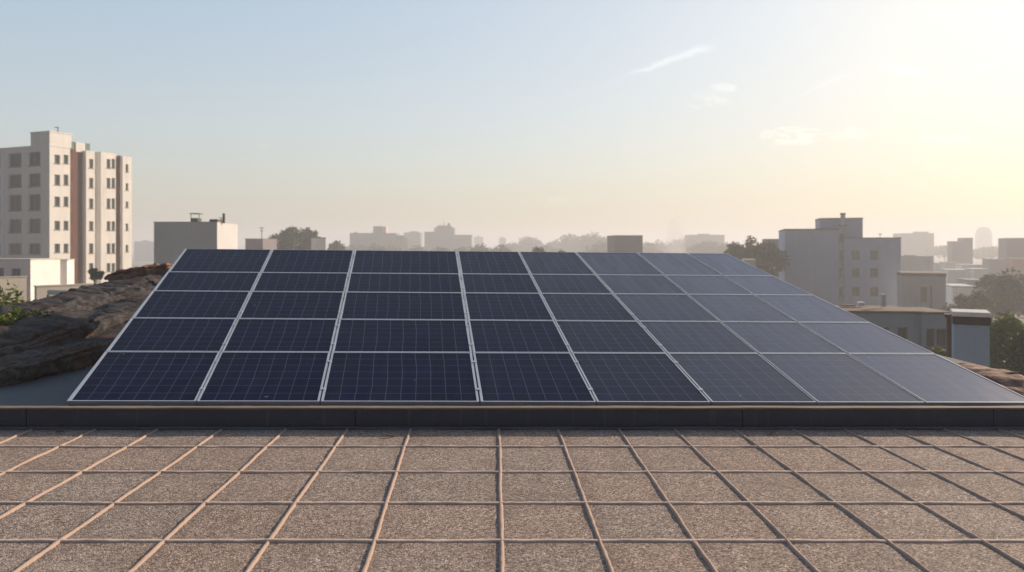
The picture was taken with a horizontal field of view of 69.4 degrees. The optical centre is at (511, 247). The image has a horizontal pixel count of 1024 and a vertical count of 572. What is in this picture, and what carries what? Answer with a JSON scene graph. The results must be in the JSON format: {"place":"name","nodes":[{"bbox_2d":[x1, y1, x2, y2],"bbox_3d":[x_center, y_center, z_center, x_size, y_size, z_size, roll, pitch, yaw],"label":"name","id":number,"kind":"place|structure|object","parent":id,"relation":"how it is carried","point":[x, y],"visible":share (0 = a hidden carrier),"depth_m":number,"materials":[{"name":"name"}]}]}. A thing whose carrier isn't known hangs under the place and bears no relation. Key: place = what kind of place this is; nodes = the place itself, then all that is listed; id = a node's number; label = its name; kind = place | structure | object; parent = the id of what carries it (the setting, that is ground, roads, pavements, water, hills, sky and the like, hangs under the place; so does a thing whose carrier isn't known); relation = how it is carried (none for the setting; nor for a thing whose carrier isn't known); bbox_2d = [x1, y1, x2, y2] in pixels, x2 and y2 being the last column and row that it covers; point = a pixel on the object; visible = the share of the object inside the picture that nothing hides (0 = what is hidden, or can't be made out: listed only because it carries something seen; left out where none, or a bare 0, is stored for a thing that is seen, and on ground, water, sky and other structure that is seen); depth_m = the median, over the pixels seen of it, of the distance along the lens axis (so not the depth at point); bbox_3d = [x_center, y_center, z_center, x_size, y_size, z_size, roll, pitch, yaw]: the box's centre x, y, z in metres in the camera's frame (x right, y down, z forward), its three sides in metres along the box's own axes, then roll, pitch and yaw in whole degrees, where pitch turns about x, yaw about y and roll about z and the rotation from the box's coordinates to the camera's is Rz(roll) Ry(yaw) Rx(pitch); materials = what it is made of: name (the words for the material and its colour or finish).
{"place":"outdoors","nodes":[
{"label":"outdoors","id":0,"kind":"place"},
{"bbox_2d":[0,276,27,304],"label":"garden wall","id":1,"kind":"structure","parent":0,"point":[20,282],"depth_m":64.34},
{"bbox_2d":[0,258,60,300],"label":"white house","id":2,"kind":"structure","parent":0,"point":[41,271],"depth_m":76.48,"materials":[{"name":"paint"}]},
{"bbox_2d":[0,127,131,283],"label":"apartment tower","id":3,"kind":"structure","parent":0,"point":[63,196],"depth_m":103.43,"materials":[{"name":"paint"}]},
{"bbox_2d":[8,195,20,211],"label":"window","id":4,"kind":"structure","parent":3,"relation":"in","point":[15,200],"depth_m":103.05,"materials":[{"name":"paint"}]},
{"bbox_2d":[27,194,40,210],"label":"window","id":5,"kind":"structure","parent":3,"relation":"in","point":[34,198],"depth_m":101.53,"materials":[{"name":"paint"}]},
{"bbox_2d":[33,283,98,298],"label":"wall","id":6,"kind":"structure","parent":0,"point":[40,291],"depth_m":62.82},
{"bbox_2d":[134,240,153,260],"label":"distant building","id":7,"kind":"structure","parent":0,"point":[143,250],"depth_m":700.00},
{"bbox_2d":[154,213,237,263],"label":"block building","id":8,"kind":"structure","parent":0,"point":[173,241],"depth_m":60.00,"materials":[{"name":"concrete"}]},
{"bbox_2d":[245,227,276,249],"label":"building","id":9,"kind":"structure","parent":0,"point":[261,243],"depth_m":150.00,"materials":[{"name":"concrete"}]},
{"bbox_2d":[350,226,399,265],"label":"hazy block with tower","id":10,"kind":"structure","parent":0,"point":[380,235],"depth_m":470.00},
{"bbox_2d":[392,235,407,250],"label":"building","id":11,"kind":"structure","parent":0,"point":[401,241],"depth_m":441.47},
{"bbox_2d":[404,231,422,249],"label":"hazy building","id":12,"kind":"structure","parent":0,"point":[415,238],"depth_m":620.00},
{"bbox_2d":[424,223,472,250],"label":"stepped building","id":13,"kind":"structure","parent":0,"point":[447,237],"depth_m":520.00,"materials":[{"name":"concrete"}]},
{"bbox_2d":[0,0,1023,249],"label":"sky","id":14,"kind":"structure","parent":0,"point":[512,120],"materials":[{"name":"blue"}]},
{"bbox_2d":[132,250,1023,333],"bbox_3d":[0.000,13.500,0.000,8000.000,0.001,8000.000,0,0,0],"label":"ground","id":15,"kind":"structure","parent":0,"point":[144,263],"depth_m":649.70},
{"bbox_2d":[0,279,30,306],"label":"tree","id":16,"kind":"object","parent":15,"relation":"on","point":[6,297],"visible":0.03,"depth_m":18.97,"materials":[{"name":"green plant"}]},
{"bbox_2d":[60,259,74,283],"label":"white annex","id":17,"kind":"object","parent":15,"relation":"on","point":[66,271],"visible":0.1,"depth_m":83.44,"materials":[{"name":"paint"}]},
{"bbox_2d":[273,225,309,249],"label":"tree","id":18,"kind":"object","parent":15,"relation":"on","point":[289,238],"visible":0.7,"depth_m":168.47,"materials":[{"name":"green plant"}]},
{"bbox_2d":[298,227,319,249],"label":"tree","id":19,"kind":"object","parent":15,"relation":"on","point":[309,234],"visible":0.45,"depth_m":172.52,"materials":[{"name":"green plant"}]},
{"bbox_2d":[311,237,325,249],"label":"building","id":20,"kind":"structure","parent":15,"relation":"on","point":[318,243],"depth_m":155.64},
{"bbox_2d":[514,236,543,251],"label":"tree","id":21,"kind":"object","parent":15,"relation":"on","point":[527,244],"visible":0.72,"depth_m":612.94,"materials":[{"name":"grey plant"}]},
{"bbox_2d":[558,233,582,251],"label":"tree","id":22,"kind":"object","parent":15,"relation":"on","point":[569,240],"visible":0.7,"depth_m":596.75,"materials":[{"name":"grey plant"}]},
{"bbox_2d":[574,231,606,251],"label":"tree","id":23,"kind":"object","parent":15,"relation":"on","point":[585,240],"visible":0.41,"depth_m":557.31,"materials":[{"name":"grey plant"}]},
{"bbox_2d":[583,241,606,251],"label":"tree","id":24,"kind":"object","parent":15,"relation":"on","point":[602,247],"visible":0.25,"depth_m":417.34,"materials":[{"name":"grey plant"}]},
{"bbox_2d":[663,238,699,253],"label":"tree","id":25,"kind":"object","parent":15,"relation":"on","point":[679,246],"visible":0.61,"depth_m":555.04,"materials":[{"name":"grey plant"}]},
{"bbox_2d":[688,240,720,252],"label":"tree","id":26,"kind":"object","parent":15,"relation":"on","point":[706,247],"visible":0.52,"depth_m":413.40,"materials":[{"name":"grey plant"}]},
{"bbox_2d":[724,241,743,259],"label":"tree","id":27,"kind":"object","parent":15,"relation":"on","point":[732,249],"visible":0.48,"depth_m":130.93,"materials":[{"name":"green plant"}]},
{"bbox_2d":[734,235,763,260],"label":"tree","id":28,"kind":"object","parent":15,"relation":"on","point":[749,249],"visible":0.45,"depth_m":127.10,"materials":[{"name":"green plant"}]},
{"bbox_2d":[756,258,778,276],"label":"tree","id":29,"kind":"object","parent":15,"relation":"on","point":[762,264],"visible":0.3,"depth_m":111.15,"materials":[{"name":"green plant"}]},
{"bbox_2d":[750,241,790,272],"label":"tree","id":30,"kind":"object","parent":15,"relation":"on","point":[768,251],"visible":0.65,"depth_m":120.54,"materials":[{"name":"green plant"}]},
{"bbox_2d":[925,245,946,259],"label":"tree","id":31,"kind":"object","parent":15,"relation":"on","point":[940,251],"visible":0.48,"depth_m":498.97,"materials":[{"name":"grey plant"}]},
{"bbox_2d":[941,293,972,311],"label":"tree","id":32,"kind":"object","parent":15,"relation":"on","point":[962,300],"visible":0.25,"depth_m":100.00,"materials":[{"name":"green plant"}]},
{"bbox_2d":[947,238,972,263],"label":"hazy tower block","id":33,"kind":"structure","parent":15,"relation":"on","point":[960,250],"depth_m":299.02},
{"bbox_2d":[950,309,990,367],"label":"chimney pillar","id":34,"kind":"structure","parent":15,"relation":"on","point":[970,335],"depth_m":14.86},
{"bbox_2d":[965,290,997,313],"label":"tree","id":35,"kind":"object","parent":15,"relation":"on","point":[980,299],"visible":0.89,"depth_m":91.37,"materials":[{"name":"green plant"}]},
{"bbox_2d":[972,272,997,319],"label":"tree","id":36,"kind":"object","parent":15,"relation":"on","point":[983,282],"visible":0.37,"depth_m":112.25,"materials":[{"name":"green plant"}]},
{"bbox_2d":[973,246,997,258],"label":"tree","id":37,"kind":"object","parent":15,"relation":"on","point":[983,252],"visible":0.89,"depth_m":474.14,"materials":[{"name":"grey plant"}]},
{"bbox_2d":[985,267,1023,318],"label":"tree","id":38,"kind":"object","parent":15,"relation":"on","point":[1008,291],"visible":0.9,"depth_m":104.08,"materials":[{"name":"green plant"}]},
{"bbox_2d":[990,310,1023,368],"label":"tree","id":39,"kind":"object","parent":15,"relation":"on","point":[1003,329],"visible":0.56,"depth_m":33.67,"materials":[{"name":"green plant"}]},
{"bbox_2d":[997,326,1023,375],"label":"tree","id":40,"kind":"object","parent":15,"relation":"on","point":[1014,352],"visible":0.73,"depth_m":29.97,"materials":[{"name":"green plant"}]},
{"bbox_2d":[998,238,1023,258],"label":"hazy corner block","id":41,"kind":"structure","parent":15,"relation":"on","point":[1010,247],"depth_m":229.68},
{"bbox_2d":[607,235,642,252],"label":"brown block","id":42,"kind":"structure","parent":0,"point":[624,243],"depth_m":175.30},
{"bbox_2d":[684,234,724,251],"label":"distant building","id":43,"kind":"structure","parent":0,"point":[700,238],"depth_m":560.00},
{"bbox_2d":[779,213,900,305],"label":"grey apartment building","id":44,"kind":"structure","parent":0,"point":[840,260],"depth_m":121.96,"materials":[{"name":"paint"}]},
{"bbox_2d":[835,294,949,351],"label":"pale blue house","id":45,"kind":"structure","parent":0,"point":[924,327],"depth_m":41.52,"materials":[{"name":"paint"}]},
{"bbox_2d":[925,328,933,348],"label":"window","id":46,"kind":"structure","parent":45,"relation":"in","point":[929,331],"depth_m":41.29,"materials":[{"name":"glass"}]},
{"bbox_2d":[936,328,945,348],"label":"window","id":47,"kind":"structure","parent":45,"relation":"in","point":[940,332],"depth_m":41.24,"materials":[{"name":"glass"}]},
{"bbox_2d":[893,232,933,262],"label":"distant building","id":48,"kind":"structure","parent":0,"point":[917,243],"depth_m":518.31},
{"bbox_2d":[901,255,933,270],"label":"building","id":49,"kind":"structure","parent":0,"point":[915,263],"depth_m":208.69,"materials":[{"name":"paint"}]},
{"bbox_2d":[897,271,945,310],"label":"beige house","id":50,"kind":"structure","parent":0,"point":[927,289],"depth_m":107.05,"materials":[{"name":"paint"}]},
{"bbox_2d":[944,313,951,357],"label":"brown pier","id":51,"kind":"structure","parent":0,"point":[948,335],"depth_m":19.97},
{"bbox_2d":[940,269,969,283],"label":"building","id":52,"kind":"structure","parent":0,"point":[952,275],"depth_m":189.60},
{"bbox_2d":[946,284,975,306],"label":"building","id":53,"kind":"structure","parent":0,"point":[952,290],"depth_m":124.95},
{"bbox_2d":[965,268,988,278],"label":"building","id":54,"kind":"structure","parent":0,"point":[977,273],"depth_m":184.74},
{"bbox_2d":[975,227,991,257],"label":"faint dome building","id":55,"kind":"structure","parent":0,"point":[983,236],"depth_m":893.33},
{"bbox_2d":[982,259,1005,275],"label":"flat house","id":56,"kind":"structure","parent":0,"point":[994,266],"depth_m":214.32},
{"bbox_2d":[1006,258,1023,282],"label":"red roofed house","id":57,"kind":"structure","parent":0,"point":[1017,264],"depth_m":199.76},
{"bbox_3d":[-1.950,7.505,7.550,23.900,11.990,17.100,0,0,0],"label":"apartment building","id":58,"kind":"object","parent":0,"visible":0},
{"bbox_2d":[0,334,976,405],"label":"flat roof","id":59,"kind":"structure","parent":58,"relation":"on","point":[57,390],"depth_m":7.53,"materials":[{"name":"concrete"}]},
{"bbox_2d":[0,320,128,387],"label":"stone ledge","id":60,"kind":"object","parent":59,"relation":"on","point":[51,360],"visible":0.52,"depth_m":8.55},
{"bbox_2d":[0,295,148,356],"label":"stone ledge","id":61,"kind":"object","parent":59,"relation":"on","point":[58,328],"visible":0.59,"depth_m":9.96,"materials":[{"name":"stone"}]},
{"bbox_2d":[0,309,18,325],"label":"weed clump","id":62,"kind":"object","parent":61,"relation":"on","point":[4,320],"visible":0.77,"depth_m":9.94,"materials":[{"name":"green plant"}]},
{"bbox_2d":[4,304,53,322],"bbox_3d":[-6.829,0.975,10.454,0.680,0.338,0.486,0,0,-21],"label":"weed clump","id":63,"kind":"object","parent":61,"relation":"on","point":[24,315],"visible":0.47,"depth_m":10.39,"materials":[{"name":"green plant"}]},
{"bbox_2d":[0,275,162,324],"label":"stone ledge","id":64,"kind":"object","parent":59,"relation":"on","point":[82,297],"visible":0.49,"depth_m":12.68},
{"bbox_2d":[90,269,168,285],"bbox_3d":[-7.654,0.783,14.843,1.968,0.748,1.270,0,0,-37],"label":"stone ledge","id":65,"kind":"object","parent":64,"relation":"on","point":[163,273],"visible":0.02,"depth_m":14.85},
{"bbox_2d":[104,263,173,280],"bbox_3d":[-7.683,0.515,15.415,1.507,0.394,0.975,0,0,0],"label":"stone ledge","id":66,"kind":"object","parent":65,"relation":"on","point":[134,272],"visible":0.68,"depth_m":15.03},
{"bbox_2d":[69,253,924,405],"bbox_3d":[-0.388,0.756,9.084,9.665,1.388,5.596,0,0,0],"label":"mounting rack","id":67,"kind":"object","parent":59,"relation":"on","point":[329,361],"visible":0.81,"depth_m":6.32,"materials":[{"name":"metal"}]},
{"bbox_2d":[67,351,219,404],"bbox_3d":[-3.396,1.198,6.871,1.396,0.298,1.144,0,0,0],"label":"solar panel","id":68,"kind":"object","parent":67,"relation":"attached to","point":[145,378],"visible":0.96,"depth_m":6.76,"materials":[{"name":"glass"}]},
{"bbox_2d":[106,318,236,352],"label":"solar panel","id":69,"kind":"object","parent":67,"relation":"on","point":[173,334],"visible":0.84,"depth_m":7.90,"materials":[{"name":"glass"}]},
{"bbox_2d":[132,291,250,318],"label":"solar panel","id":70,"kind":"object","parent":67,"relation":"on","point":[193,304],"visible":0.84,"depth_m":8.98,"materials":[{"name":"glass"}]},
{"bbox_2d":[153,272,259,291],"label":"solar panel","id":71,"kind":"object","parent":67,"relation":"on","point":[208,281],"visible":0.81,"depth_m":9.99,"materials":[{"name":"glass"}]},
{"bbox_2d":[168,249,271,273],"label":"solar panel","id":72,"kind":"object","parent":67,"relation":"on","point":[221,260],"visible":0.81,"depth_m":11.12,"materials":[{"name":"glass"}]},
{"bbox_2d":[197,352,330,404],"bbox_3d":[-2.282,1.200,6.865,1.280,0.296,1.139,0,0,0],"label":"solar panel","id":73,"kind":"object","parent":67,"relation":"attached to","point":[266,378],"visible":1,"depth_m":6.76,"materials":[{"name":"glass"}]},
{"bbox_2d":[222,319,337,352],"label":"solar panel","id":74,"kind":"object","parent":67,"relation":"on","point":[282,335],"visible":0.9,"depth_m":7.90,"materials":[{"name":"glass"}]},
{"bbox_2d":[238,291,344,321],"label":"solar panel","id":75,"kind":"object","parent":67,"relation":"on","point":[288,305],"visible":0.9,"depth_m":8.94,"materials":[{"name":"glass"}]},
{"bbox_2d":[252,272,348,292],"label":"solar panel","id":76,"kind":"object","parent":67,"relation":"on","point":[301,282],"visible":0.9,"depth_m":9.94,"materials":[{"name":"glass"}]},
{"bbox_2d":[262,249,353,273],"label":"solar panel","id":77,"kind":"object","parent":67,"relation":"on","point":[309,261],"visible":0.86,"depth_m":11.06,"materials":[{"name":"glass"}]},
{"bbox_2d":[321,352,478,404],"bbox_3d":[-1.043,1.202,6.858,1.528,0.296,1.136,0,0,0],"label":"solar panel","id":78,"kind":"object","parent":67,"relation":"attached to","point":[400,378],"visible":1,"depth_m":6.76,"materials":[{"name":"glass"}]},
{"bbox_2d":[332,319,471,352],"bbox_3d":[-1.185,0.955,7.925,1.565,0.268,1.016,0,0,0],"label":"solar panel","id":79,"kind":"object","parent":67,"relation":"on","point":[369,335],"visible":0.86,"depth_m":7.87,"materials":[{"name":"glass"}]},
{"bbox_2d":[340,292,466,319],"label":"solar panel","id":80,"kind":"object","parent":67,"relation":"on","point":[403,305],"visible":0.9,"depth_m":8.90,"materials":[{"name":"glass"}]},
{"bbox_2d":[346,273,462,292],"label":"solar panel","id":81,"kind":"object","parent":67,"relation":"on","point":[404,282],"visible":0.86,"depth_m":9.89,"materials":[{"name":"glass"}]},
{"bbox_2d":[350,250,459,273],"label":"solar panel","id":82,"kind":"object","parent":67,"relation":"on","point":[419,262],"visible":0.9,"depth_m":11.01,"materials":[{"name":"glass"}]},
{"bbox_2d":[457,251,529,273],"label":"solar panel","id":83,"kind":"object","parent":67,"relation":"on","point":[484,262],"visible":0.86,"depth_m":10.97,"materials":[{"name":"glass"}]},
{"bbox_2d":[461,274,539,292],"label":"solar panel","id":84,"kind":"object","parent":67,"relation":"on","point":[498,283],"visible":0.86,"depth_m":9.89,"materials":[{"name":"glass"}]},
{"bbox_2d":[464,293,553,320],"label":"solar panel","id":85,"kind":"object","parent":67,"relation":"on","point":[506,306],"visible":0.86,"depth_m":8.89,"materials":[{"name":"glass"}]},
{"bbox_2d":[468,320,570,352],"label":"solar panel","id":86,"kind":"object","parent":67,"relation":"on","point":[514,336],"visible":0.9,"depth_m":7.84,"materials":[{"name":"glass"}]},
{"bbox_2d":[473,353,595,405],"bbox_3d":[0.163,1.203,6.851,1.105,0.294,1.128,0,0,0],"label":"solar panel","id":87,"kind":"object","parent":67,"relation":"attached to","point":[530,379],"visible":1,"depth_m":6.74,"materials":[{"name":"glass"}]},
{"bbox_2d":[519,252,594,274],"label":"solar panel","id":88,"kind":"object","parent":67,"relation":"on","point":[569,263],"visible":0.89,"depth_m":10.95,"materials":[{"name":"glass"}]},
{"bbox_2d":[531,274,612,293],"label":"solar panel","id":89,"kind":"object","parent":67,"relation":"on","point":[570,284],"visible":0.84,"depth_m":9.84,"materials":[{"name":"glass"}]},
{"bbox_2d":[541,293,636,320],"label":"solar panel","id":90,"kind":"object","parent":67,"relation":"on","point":[582,307],"visible":0.79,"depth_m":8.86,"materials":[{"name":"glass"}]},
{"bbox_2d":[555,321,665,353],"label":"solar panel","id":91,"kind":"object","parent":67,"relation":"on","point":[606,336],"visible":0.81,"depth_m":7.84,"materials":[{"name":"glass"}]},
{"bbox_2d":[576,252,662,274],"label":"solar panel","id":92,"kind":"object","parent":67,"relation":"on","point":[605,263],"visible":0.81,"depth_m":10.93,"materials":[{"name":"glass"}]},
{"bbox_2d":[572,353,709,405],"bbox_3d":[1.143,1.204,6.846,1.089,0.293,1.124,0,0,0],"label":"solar panel","id":93,"kind":"object","parent":67,"relation":"attached to","point":[637,379],"visible":0.96,"depth_m":6.74,"materials":[{"name":"glass"}]},
{"bbox_2d":[596,275,685,294],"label":"solar panel","id":94,"kind":"object","parent":67,"relation":"on","point":[639,284],"visible":0.81,"depth_m":9.84,"materials":[{"name":"glass"}]},
{"bbox_2d":[614,294,718,321],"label":"solar panel","id":95,"kind":"object","parent":67,"relation":"on","point":[663,307],"visible":0.79,"depth_m":8.85,"materials":[{"name":"glass"}]},
{"bbox_2d":[638,253,721,275],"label":"solar panel","id":96,"kind":"object","parent":67,"relation":"on","point":[664,264],"visible":0.83,"depth_m":10.89,"materials":[{"name":"glass"}]},
{"bbox_2d":[639,321,756,353],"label":"solar panel","id":97,"kind":"object","parent":67,"relation":"on","point":[691,337],"visible":0.81,"depth_m":7.84,"materials":[{"name":"glass"}]},
{"bbox_2d":[665,275,752,294],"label":"solar panel","id":98,"kind":"object","parent":67,"relation":"on","point":[702,284],"visible":0.81,"depth_m":9.79,"materials":[{"name":"glass"}]},
{"bbox_2d":[688,253,772,275],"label":"solar panel","id":99,"kind":"object","parent":67,"relation":"on","point":[724,264],"visible":0.81,"depth_m":10.83,"materials":[{"name":"glass"}]},
{"bbox_2d":[668,353,815,405],"bbox_3d":[2.072,1.206,6.840,1.030,0.292,1.120,0,0,0],"label":"solar panel","id":100,"kind":"object","parent":67,"relation":"attached to","point":[738,379],"visible":0.96,"depth_m":6.74,"materials":[{"name":"glass"}]},
{"bbox_2d":[688,294,795,321],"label":"solar panel","id":101,"kind":"object","parent":67,"relation":"on","point":[735,308],"visible":0.79,"depth_m":8.82,"materials":[{"name":"glass"}]},
{"bbox_2d":[724,276,811,294],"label":"solar panel","id":102,"kind":"object","parent":67,"relation":"on","point":[763,285],"visible":0.79,"depth_m":9.79,"materials":[{"name":"glass"}]},
{"bbox_2d":[721,322,845,354],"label":"solar panel","id":103,"kind":"object","parent":67,"relation":"on","point":[776,337],"visible":0.79,"depth_m":7.81,"materials":[{"name":"glass"}]},
{"bbox_2d":[754,295,869,322],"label":"solar panel","id":104,"kind":"object","parent":67,"relation":"on","point":[804,308],"visible":0.79,"depth_m":8.79,"materials":[{"name":"glass"}]},
{"bbox_2d":[760,353,923,405],"bbox_3d":[2.988,1.207,6.835,1.028,0.291,1.117,0,0,0],"label":"solar panel","id":105,"kind":"object","parent":67,"relation":"attached to","point":[834,380],"visible":0.89,"depth_m":6.71,"materials":[{"name":"glass"}]},
{"bbox_2d":[798,322,934,354],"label":"solar panel","id":106,"kind":"object","parent":67,"relation":"on","point":[848,338],"visible":0.79,"depth_m":7.81,"materials":[{"name":"glass"}]},
{"bbox_2d":[849,354,1023,405],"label":"solar panel","id":107,"kind":"object","parent":67,"relation":"attached to","point":[932,380],"visible":0.86,"depth_m":6.71,"materials":[{"name":"glass"}]},
{"bbox_2d":[954,362,1023,395],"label":"stone ledge","id":108,"kind":"object","parent":59,"relation":"on","point":[1012,380],"visible":0.3,"depth_m":7.68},
{"bbox_2d":[0,428,1023,571],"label":"roof terrace","id":109,"kind":"structure","parent":58,"relation":"on","point":[558,500],"depth_m":4.36,"materials":[{"name":"tile"}]},
{"bbox_2d":[0,406,1023,429],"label":"parapet wall","id":110,"kind":"structure","parent":58,"relation":"on","point":[523,417],"depth_m":6.11,"materials":[{"name":"metal"}]},
{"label":"planter block","id":111,"kind":"object","parent":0,"visible":0},
{"bbox_2d":[87,268,104,283],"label":"bush","id":112,"kind":"object","parent":111,"relation":"on","point":[95,275],"visible":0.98,"depth_m":59.96,"materials":[{"name":"green plant"}]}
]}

